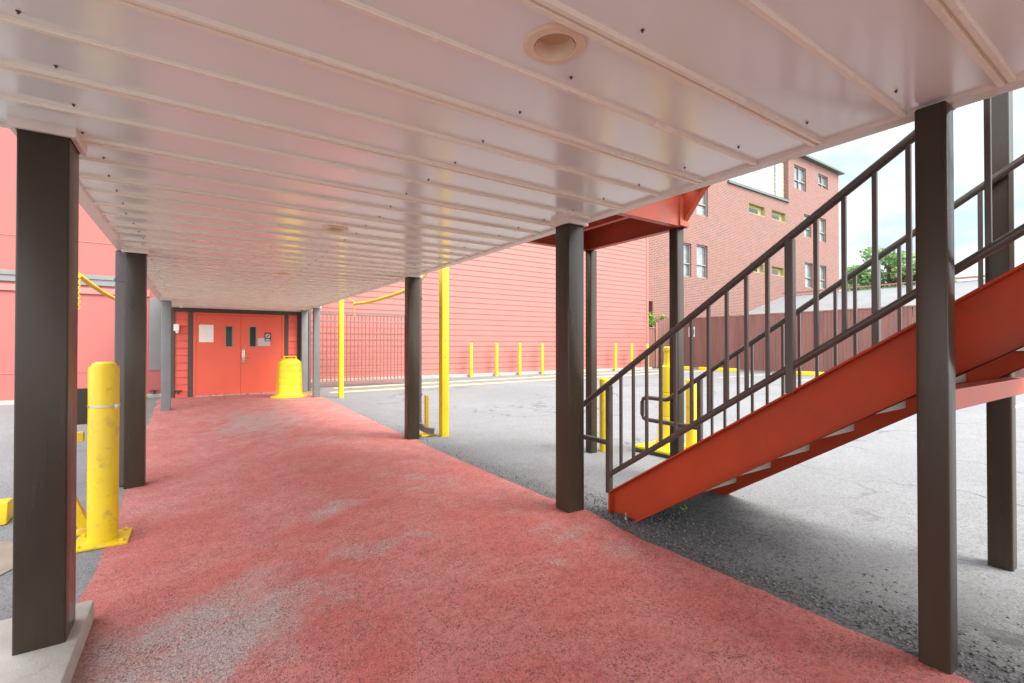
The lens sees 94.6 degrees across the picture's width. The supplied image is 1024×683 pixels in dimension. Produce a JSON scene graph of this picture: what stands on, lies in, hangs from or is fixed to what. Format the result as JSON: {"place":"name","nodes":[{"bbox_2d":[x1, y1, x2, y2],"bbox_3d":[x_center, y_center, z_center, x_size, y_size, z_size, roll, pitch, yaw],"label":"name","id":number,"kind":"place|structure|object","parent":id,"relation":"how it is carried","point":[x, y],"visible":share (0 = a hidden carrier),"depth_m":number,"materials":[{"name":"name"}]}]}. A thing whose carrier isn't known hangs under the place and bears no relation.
{"place":"outdoors","nodes":[
{"label":"outdoors","id":0,"kind":"place"},
{"bbox_2d":[171,307,310,397],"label":"entrance building","id":1,"kind":"structure","parent":0,"point":[233,358],"depth_m":12.10,"materials":[{"name":"red paint"}]},
{"bbox_2d":[174,324,178,332],"bbox_3d":[-8.110,-0.309,11.412,0.110,0.224,0.085,0,-1,-34],"label":"wall lamp","id":2,"kind":"object","parent":1,"relation":"attached to","point":[176,328],"visible":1,"depth_m":11.38,"materials":[{"name":"white plastic"}]},
{"bbox_2d":[199,325,213,341],"bbox_3d":[-7.646,-0.200,11.810,0.305,0.435,0.004,0,-1,-34],"label":"notice","id":3,"kind":"object","parent":1,"relation":"attached to","point":[206,333],"visible":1,"depth_m":11.81,"materials":[{"name":"white paper"}]},
{"bbox_2d":[195,315,240,395],"bbox_3d":[-7.439,0.339,11.967,0.971,2.010,0.061,0,-1,-34],"label":"door","id":4,"kind":"structure","parent":1,"relation":"in","point":[218,362],"depth_m":11.97,"materials":[{"name":"red paint"}]},
{"bbox_2d":[241,316,282,392],"bbox_3d":[-6.607,0.344,12.485,0.976,2.010,0.123,0,-1,-34],"label":"door","id":5,"kind":"structure","parent":1,"relation":"in","point":[258,363],"depth_m":12.46,"materials":[{"name":"red paint"}]},
{"bbox_2d":[258,338,269,345],"bbox_3d":[-6.578,0.013,12.522,0.295,0.208,0.004,0,-1,-34],"label":"notice","id":6,"kind":"object","parent":1,"relation":"attached to","point":[262,342],"visible":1,"depth_m":12.51,"materials":[{"name":"white paper"}]},
{"bbox_2d":[265,333,270,340],"bbox_3d":[-6.500,-0.121,12.569,0.155,0.230,0.007,0,-1,-34],"label":"prohibition sign","id":7,"kind":"object","parent":1,"relation":"attached to","point":[267,336],"visible":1,"depth_m":12.57,"materials":[{"name":"white plastic"}]},
{"bbox_2d":[308,311,310,389],"bbox_3d":[-5.610,0.244,13.065,0.072,2.180,0.072,0,-1,-34],"label":"downspout","id":8,"kind":"object","parent":1,"relation":"attached to","point":[309,346],"visible":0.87,"depth_m":13.04,"materials":[{"name":"grey metal"}]},
{"bbox_2d":[0,367,1023,682],"bbox_3d":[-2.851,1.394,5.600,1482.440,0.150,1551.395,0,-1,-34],"label":"ground","id":9,"kind":"structure","parent":0,"point":[844,517],"depth_m":3.85,"materials":[{"name":"grey asphalt"}]},
{"bbox_2d":[0,498,12,524],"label":"wheel stop","id":10,"kind":"object","parent":9,"relation":"on","point":[6,510],"visible":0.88,"depth_m":3.76,"materials":[{"name":"yellow paint"}]},
{"bbox_2d":[0,541,12,574],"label":"concrete patch","id":11,"kind":"object","parent":9,"relation":"on","point":[6,556],"visible":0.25,"depth_m":3.17,"materials":[{"name":"beige concrete"}]},
{"bbox_2d":[0,600,93,682],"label":"concrete footing","id":12,"kind":"object","parent":9,"relation":"on","point":[58,663],"visible":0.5,"depth_m":2.00,"materials":[{"name":"beige concrete"}]},
{"bbox_2d":[6,114,86,655],"bbox_3d":[-2.108,0.251,2.143,0.218,2.415,0.263,0,-1,-34],"label":"canopy post","id":13,"kind":"object","parent":12,"relation":"on","point":[48,154],"visible":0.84,"depth_m":2.06,"materials":[{"name":"brown metal"}]},
{"bbox_2d":[0,127,160,404],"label":"stucco building","id":14,"kind":"structure","parent":9,"relation":"on","point":[96,310],"depth_m":10.87,"materials":[{"name":"paint"}]},
{"bbox_2d":[76,431,86,535],"bbox_3d":[-3.330,1.016,3.513,0.380,0.870,0.163,0,-1,-34],"label":"steel barrier","id":15,"kind":"object","parent":9,"relation":"on","point":[81,518],"visible":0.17,"depth_m":3.55,"materials":[{"name":"yellow metal"}]},
{"bbox_2d":[76,362,132,552],"bbox_3d":[-2.964,0.796,3.425,0.310,1.301,0.310,0,-1,-34],"label":"bollard","id":16,"kind":"object","parent":9,"relation":"on","point":[103,531],"visible":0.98,"depth_m":3.36,"materials":[{"name":"yellow metal"}]},
{"bbox_2d":[77,388,119,424],"bbox_3d":[-3.085,0.469,3.355,0.466,0.260,0.196,0,-1,-34],"label":"brown board","id":17,"kind":"object","parent":16,"relation":"attached to","point":[82,402],"visible":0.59,"depth_m":3.41,"materials":[{"name":"paint"}]},
{"bbox_2d":[122,247,149,488],"bbox_3d":[-3.815,0.329,4.785,0.213,2.525,0.213,0,-1,-34],"label":"canopy post","id":18,"kind":"object","parent":9,"relation":"on","point":[135,362],"visible":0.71,"depth_m":4.72,"materials":[{"name":"brown metal"}]},
{"bbox_2d":[114,250,124,485],"bbox_3d":[-3.960,0.267,4.772,0.097,2.370,0.097,0,-1,-34],"label":"downspout","id":19,"kind":"object","parent":18,"relation":"attached to","point":[119,279],"visible":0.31,"depth_m":4.74,"materials":[{"name":"grey metal"}]},
{"bbox_2d":[160,298,172,410],"bbox_3d":[-7.126,0.322,9.728,0.213,2.425,0.213,0,-1,-34],"label":"canopy post","id":20,"kind":"object","parent":9,"relation":"on","point":[166,310],"visible":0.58,"depth_m":9.66,"materials":[{"name":"grey metal"}]},
{"bbox_2d":[0,0,1023,311],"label":"walkway canopy","id":21,"kind":"object","parent":20,"relation":"on","point":[240,152],"visible":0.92,"depth_m":1.92,"materials":[{"name":"beige metal"}]},
{"bbox_2d":[78,270,114,308],"bbox_3d":[-5.942,-0.755,6.734,0.064,0.748,4.612,0,-1,-34],"label":"clearance bar","id":22,"kind":"object","parent":21,"relation":"hanging from","point":[85,280],"visible":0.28,"depth_m":6.27,"materials":[{"name":"yellow paint"}]},
{"bbox_2d":[274,272,290,274],"bbox_3d":[-3.053,-0.929,6.292,0.202,0.049,0.202,0,-1,-34],"label":"ceiling light","id":23,"kind":"object","parent":21,"relation":"attached to","point":[284,273],"visible":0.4,"depth_m":6.30,"materials":[{"name":"beige plastic"}]},
{"bbox_2d":[322,225,347,231],"bbox_3d":[-1.463,-0.950,3.914,0.202,0.049,0.202,0,-1,-34],"label":"ceiling light","id":24,"kind":"object","parent":21,"relation":"attached to","point":[333,228],"visible":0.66,"depth_m":3.90,"materials":[{"name":"beige plastic"}]},
{"bbox_2d":[523,22,586,64],"bbox_3d":[0.138,-0.970,1.520,0.202,0.049,0.202,0,-1,-34],"label":"ceiling light","id":25,"kind":"object","parent":21,"relation":"attached to","point":[552,43],"visible":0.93,"depth_m":1.54,"materials":[{"name":"beige plastic"}]},
{"bbox_2d":[301,310,307,391],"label":"canopy post","id":26,"kind":"object","parent":9,"relation":"on","point":[304,339],"visible":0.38,"depth_m":12.87,"materials":[{"name":"grey metal"}]},
{"bbox_2d":[311,306,321,396],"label":"canopy post","id":27,"kind":"object","parent":9,"relation":"on","point":[316,356],"visible":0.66,"depth_m":11.61,"materials":[{"name":"grey metal"}]},
{"bbox_2d":[338,300,343,397],"bbox_3d":[-4.183,-0.107,11.556,0.124,2.995,0.124,0,-1,-34],"label":"clearance pole","id":28,"kind":"object","parent":9,"relation":"on","point":[341,349],"visible":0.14,"depth_m":11.51,"materials":[{"name":"yellow metal"}]},
{"bbox_2d":[311,310,404,385],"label":"security gate","id":29,"kind":"structure","parent":9,"relation":"on","point":[362,314],"depth_m":15.02,"materials":[{"name":"metal"}]},
{"bbox_2d":[402,273,421,439],"bbox_3d":[-1.367,0.264,6.458,0.208,2.365,0.208,0,-1,-34],"label":"canopy post","id":30,"kind":"object","parent":9,"relation":"on","point":[412,366],"visible":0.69,"depth_m":6.39,"materials":[{"name":"brown metal"}]},
{"bbox_2d":[420,278,434,433],"bbox_3d":[-1.228,0.195,6.634,0.286,2.194,0.116,0,-1,-9],"label":"downspout","id":31,"kind":"object","parent":9,"relation":"on","point":[425,429],"visible":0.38,"depth_m":6.60,"materials":[{"name":"grey metal"}]},
{"bbox_2d":[420,395,435,436],"bbox_3d":[-1.232,1.048,6.710,0.220,0.560,0.260,0,-1,-34],"label":"downspout guard","id":32,"kind":"object","parent":9,"relation":"on","point":[426,412],"visible":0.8,"depth_m":6.72,"materials":[{"name":"yellow paint"}]},
{"bbox_2d":[439,267,448,436],"bbox_3d":[-0.956,-0.150,6.640,0.124,2.995,0.124,0,-1,-34],"label":"clearance pole","id":33,"kind":"object","parent":9,"relation":"on","point":[443,352],"visible":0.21,"depth_m":6.59,"materials":[{"name":"yellow metal"}]},
{"bbox_2d":[348,273,427,316],"bbox_3d":[-2.526,-0.914,9.128,0.119,0.688,5.792,0,-1,-33],"label":"clearance bar","id":34,"kind":"object","parent":33,"relation":"hanging from","point":[382,298],"visible":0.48,"depth_m":9.12,"materials":[{"name":"yellow paint"}]},
{"bbox_2d":[469,343,472,376],"bbox_3d":[-1.661,0.776,19.128,0.136,1.420,0.136,0,0,-34],"label":"wall bollard","id":35,"kind":"object","parent":9,"relation":"on","point":[470,359],"depth_m":19.08,"materials":[{"name":"yellow metal"}]},
{"bbox_2d":[311,237,648,379],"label":"siding building","id":36,"kind":"structure","parent":9,"relation":"on","point":[505,299],"depth_m":20.54,"materials":[{"name":"pink paint"}]},
{"bbox_2d":[311,367,651,381],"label":"kerb","id":37,"kind":"structure","parent":9,"relation":"on","point":[492,374],"depth_m":19.51,"materials":[{"name":"concrete"}]},
{"bbox_2d":[495,343,497,375],"bbox_3d":[-0.647,0.782,19.807,0.136,1.420,0.136,1,-1,-34],"label":"wall bollard","id":38,"kind":"object","parent":9,"relation":"on","point":[496,359],"depth_m":19.75,"materials":[{"name":"yellow metal"}]},
{"bbox_2d":[335,370,658,388],"bbox_3d":[1.429,1.434,19.349,17.157,0.001,0.350,0,-1,-38],"label":"parking line","id":39,"kind":"object","parent":9,"relation":"on","point":[475,380],"visible":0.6,"depth_m":17.13,"materials":[{"name":"paint"}]},
{"bbox_2d":[330,370,704,392],"bbox_3d":[3.468,1.432,19.089,21.040,0.001,0.350,0,-1,-37],"label":"parking line","id":40,"kind":"object","parent":9,"relation":"on","point":[483,383],"visible":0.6,"depth_m":15.57,"materials":[{"name":"paint"}]},
{"bbox_2d":[518,343,520,374],"bbox_3d":[0.332,0.788,20.468,0.136,1.420,0.136,0,-1,-34],"label":"wall bollard","id":41,"kind":"object","parent":9,"relation":"on","point":[519,358],"depth_m":20.41,"materials":[{"name":"yellow metal"}]},
{"bbox_2d":[541,343,543,373],"bbox_3d":[1.355,0.794,21.144,0.136,1.420,0.136,0,0,-34],"label":"wall bollard","id":42,"kind":"object","parent":9,"relation":"on","point":[542,358],"depth_m":21.09,"materials":[{"name":"yellow metal"}]},
{"bbox_2d":[551,216,587,512],"bbox_3d":[0.450,0.239,3.679,0.208,2.365,0.208,0,-1,-34],"label":"canopy post","id":43,"kind":"object","parent":9,"relation":"on","point":[569,364],"visible":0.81,"depth_m":3.62,"materials":[{"name":"brown metal"}]},
{"bbox_2d":[586,250,596,452],"bbox_3d":[0.946,0.176,5.636,0.100,2.525,0.100,0,-1,-34],"label":"stair post","id":44,"kind":"object","parent":9,"relation":"on","point":[591,338],"visible":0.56,"depth_m":5.60,"materials":[{"name":"metal"}]},
{"bbox_2d":[599,377,609,451],"bbox_3d":[1.118,0.887,5.696,0.124,0.905,0.124,0,-1,-34],"label":"bollard","id":45,"kind":"object","parent":9,"relation":"on","point":[602,430],"visible":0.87,"depth_m":5.65,"materials":[{"name":"yellow metal"}]},
{"bbox_2d":[614,344,616,370],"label":"wall bollard","id":46,"kind":"object","parent":9,"relation":"on","point":[615,357],"depth_m":23.66,"materials":[{"name":"yellow metal"}]},
{"bbox_2d":[630,344,632,369],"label":"wall bollard","id":47,"kind":"object","parent":9,"relation":"on","point":[631,352],"depth_m":24.30,"materials":[{"name":"yellow metal"}]},
{"bbox_2d":[649,312,655,326],"bbox_3d":[7.824,-0.090,26.837,1.000,3.188,0.494,0,-1,-34],"label":"bush","id":48,"kind":"object","parent":9,"relation":"on","point":[651,320],"visible":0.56,"depth_m":26.82,"materials":[{"name":"green plant"}]},
{"bbox_2d":[635,347,685,457],"bbox_3d":[1.873,0.690,5.649,0.618,1.258,0.618,0,-1,-38],"label":"bollard","id":49,"kind":"object","parent":9,"relation":"on","point":[664,451],"visible":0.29,"depth_m":5.56,"materials":[{"name":"yellow plastic"}]},
{"bbox_2d":[669,228,683,456],"bbox_3d":[1.598,0.167,4.580,0.100,2.525,0.100,0,-1,-34],"label":"stair post","id":50,"kind":"object","parent":9,"relation":"on","point":[676,276],"visible":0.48,"depth_m":4.55,"materials":[{"name":"metal"}]},
{"bbox_2d":[526,185,710,251],"bbox_3d":[1.464,-2.259,3.660,1.361,2.318,4.045,0,-1,-34],"label":"stair landing","id":51,"kind":"object","parent":50,"relation":"on","point":[658,217],"visible":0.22,"depth_m":4.80,"materials":[{"name":"red paint"}]},
{"bbox_2d":[686,379,696,447],"bbox_3d":[2.086,0.885,5.490,0.124,0.905,0.124,0,-1,-34],"label":"bollard","id":52,"kind":"object","parent":9,"relation":"on","point":[691,437],"visible":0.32,"depth_m":5.44,"materials":[{"name":"yellow metal"}]},
{"bbox_2d":[698,367,735,371],"bbox_3d":[10.229,1.388,23.550,0.194,0.170,2.000,0,-1,-34],"label":"wheel stop","id":53,"kind":"object","parent":9,"relation":"on","point":[720,369],"visible":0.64,"depth_m":23.31,"materials":[{"name":"yellow paint"}]},
{"bbox_2d":[584,98,1023,522],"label":"staircase","id":54,"kind":"structure","parent":9,"relation":"on","point":[871,389],"depth_m":2.59,"materials":[{"name":"orange metal"}]},
{"bbox_2d":[796,371,823,375],"bbox_3d":[12.619,1.357,19.976,0.194,0.170,2.000,0,-1,-34],"label":"wheel stop","id":55,"kind":"object","parent":9,"relation":"on","point":[807,373],"visible":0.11,"depth_m":19.98,"materials":[{"name":"yellow paint"}]},
{"bbox_2d":[649,305,1023,376],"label":"wooden fence","id":56,"kind":"object","parent":9,"relation":"on","point":[658,330],"visible":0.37,"depth_m":22.83,"materials":[{"name":"brown wood"}]},
{"bbox_2d":[839,264,894,290],"bbox_3d":[25.598,-2.040,34.148,3.975,7.229,4.071,0,-1,44],"label":"tree","id":57,"kind":"object","parent":9,"relation":"on","point":[864,278],"visible":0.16,"depth_m":33.42,"materials":[{"name":"green plant"}]},
{"bbox_2d":[742,275,1018,376],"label":"shed","id":58,"kind":"structure","parent":9,"relation":"on","point":[889,294],"depth_m":23.44,"materials":[{"name":"grey metal"}]},
{"bbox_2d":[859,246,915,287],"bbox_3d":[27.159,-2.727,33.625,4.240,8.592,4.003,0,-1,16],"label":"tree","id":59,"kind":"object","parent":9,"relation":"on","point":[889,261],"visible":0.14,"depth_m":33.15,"materials":[{"name":"green plant"}]},
{"bbox_2d":[890,260,956,285],"bbox_3d":[27.447,-2.159,31.407,3.654,7.419,3.966,0,-1,38],"label":"tree","id":60,"kind":"object","parent":9,"relation":"on","point":[903,273],"visible":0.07,"depth_m":31.88,"materials":[{"name":"green plant"}]},
{"bbox_2d":[914,101,957,674],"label":"support column","id":61,"kind":"structure","parent":9,"relation":"on","point":[936,407],"depth_m":1.86,"materials":[{"name":"brown metal"}]},
{"bbox_2d":[985,91,1016,571],"bbox_3d":[2.824,-0.796,2.737,0.105,4.420,0.105,0,-1,-34],"label":"stair post","id":62,"kind":"object","parent":9,"relation":"on","point":[1001,487],"visible":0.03,"depth_m":2.69,"materials":[{"name":"metal"}]},
{"bbox_2d":[71,391,972,682],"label":"path","id":63,"kind":"structure","parent":0,"point":[309,539],"depth_m":2.58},
{"bbox_2d":[270,356,307,397],"bbox_3d":[-5.538,0.866,11.748,0.859,1.012,0.739,0,-1,-34],"label":"traffic drum","id":64,"kind":"object","parent":63,"relation":"on","point":[289,378],"visible":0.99,"depth_m":11.55,"materials":[{"name":"yellow plastic"}]},
{"bbox_2d":[363,414,1023,682],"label":"loose gravel","id":65,"kind":"structure","parent":0,"point":[861,625],"depth_m":2.57,"materials":[{"name":"grey gravel"}]},
{"bbox_2d":[649,155,844,326],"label":"brick building","id":66,"kind":"structure","parent":0,"point":[738,225],"depth_m":33.54,"materials":[{"name":"brick"}]},
{"bbox_2d":[684,243,689,276],"bbox_3d":[10.666,-5.075,29.384,1.150,2.100,0.120,0,-1,-34],"label":"window","id":67,"kind":"structure","parent":66,"relation":"in","point":[686,246],"depth_m":29.63,"materials":[{"name":"glass"}]},
{"bbox_2d":[697,245,705,277],"bbox_3d":[12.079,-5.116,30.330,1.150,2.100,0.120,0,-1,-34],"label":"window","id":68,"kind":"structure","parent":66,"relation":"in","point":[701,250],"depth_m":30.48,"materials":[{"name":"glass"}]},
{"bbox_2d":[697,192,706,216],"bbox_3d":[12.100,-9.016,30.378,1.200,1.900,0.120,0,-1,-34],"label":"window","id":69,"kind":"structure","parent":66,"relation":"in","point":[702,206],"depth_m":30.59,"materials":[{"name":"glass"}]},
{"bbox_2d":[749,202,764,216],"bbox_3d":[17.503,-9.460,33.995,2.190,0.740,0.280,0,-1,-34],"label":"slit window","id":70,"kind":"structure","parent":66,"relation":"in","point":[756,209],"depth_m":34.21,"materials":[{"name":"yellow glass"}]},
{"bbox_2d":[750,262,763,273],"bbox_3d":[17.462,-5.285,33.931,1.890,0.690,0.280,0,-1,-34],"label":"slit window","id":71,"kind":"structure","parent":66,"relation":"in","point":[760,269],"depth_m":34.37,"materials":[{"name":"yellow glass"}]},
{"bbox_2d":[771,266,783,276],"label":"slit window","id":72,"kind":"structure","parent":66,"relation":"in","point":[778,271],"depth_m":35.73,"materials":[{"name":"yellow glass"}]},
{"bbox_2d":[772,209,785,222],"bbox_3d":[19.997,-9.445,35.662,2.090,0.740,0.280,0,-1,-34],"label":"slit window","id":73,"kind":"structure","parent":66,"relation":"in","point":[776,215],"depth_m":35.88,"materials":[{"name":"yellow glass"}]},
{"bbox_2d":[794,165,804,190],"bbox_3d":[22.740,-12.929,37.527,1.900,1.850,0.120,0,-1,-34],"label":"window","id":74,"kind":"structure","parent":66,"relation":"in","point":[799,173],"depth_m":37.73,"materials":[{"name":"glass"}]},
{"bbox_2d":[804,215,809,237],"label":"window","id":75,"kind":"structure","parent":66,"relation":"in","point":[806,232],"depth_m":38.32,"materials":[{"name":"glass"}]},
{"bbox_2d":[805,263,811,287],"bbox_3d":[23.863,-5.348,38.211,1.300,2.000,0.120,0,-1,-34],"label":"window","id":76,"kind":"structure","parent":66,"relation":"in","point":[808,283],"depth_m":38.37,"materials":[{"name":"glass"}]},
{"bbox_2d":[818,174,825,188],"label":"window","id":77,"kind":"structure","parent":66,"relation":"in","point":[821,179],"depth_m":39.69,"materials":[{"name":"glass"}]},
{"bbox_2d":[820,218,824,241],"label":"window","id":78,"kind":"structure","parent":66,"relation":"in","point":[822,222],"depth_m":39.86,"materials":[{"name":"glass"}]},
{"bbox_2d":[820,266,824,288],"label":"window","id":79,"kind":"structure","parent":66,"relation":"in","point":[822,268],"depth_m":39.81,"materials":[{"name":"glass"}]},
{"bbox_2d":[808,87,1023,291],"label":"sky","id":80,"kind":"structure","parent":0,"point":[853,157],"materials":[{"name":"white"}]}
]}

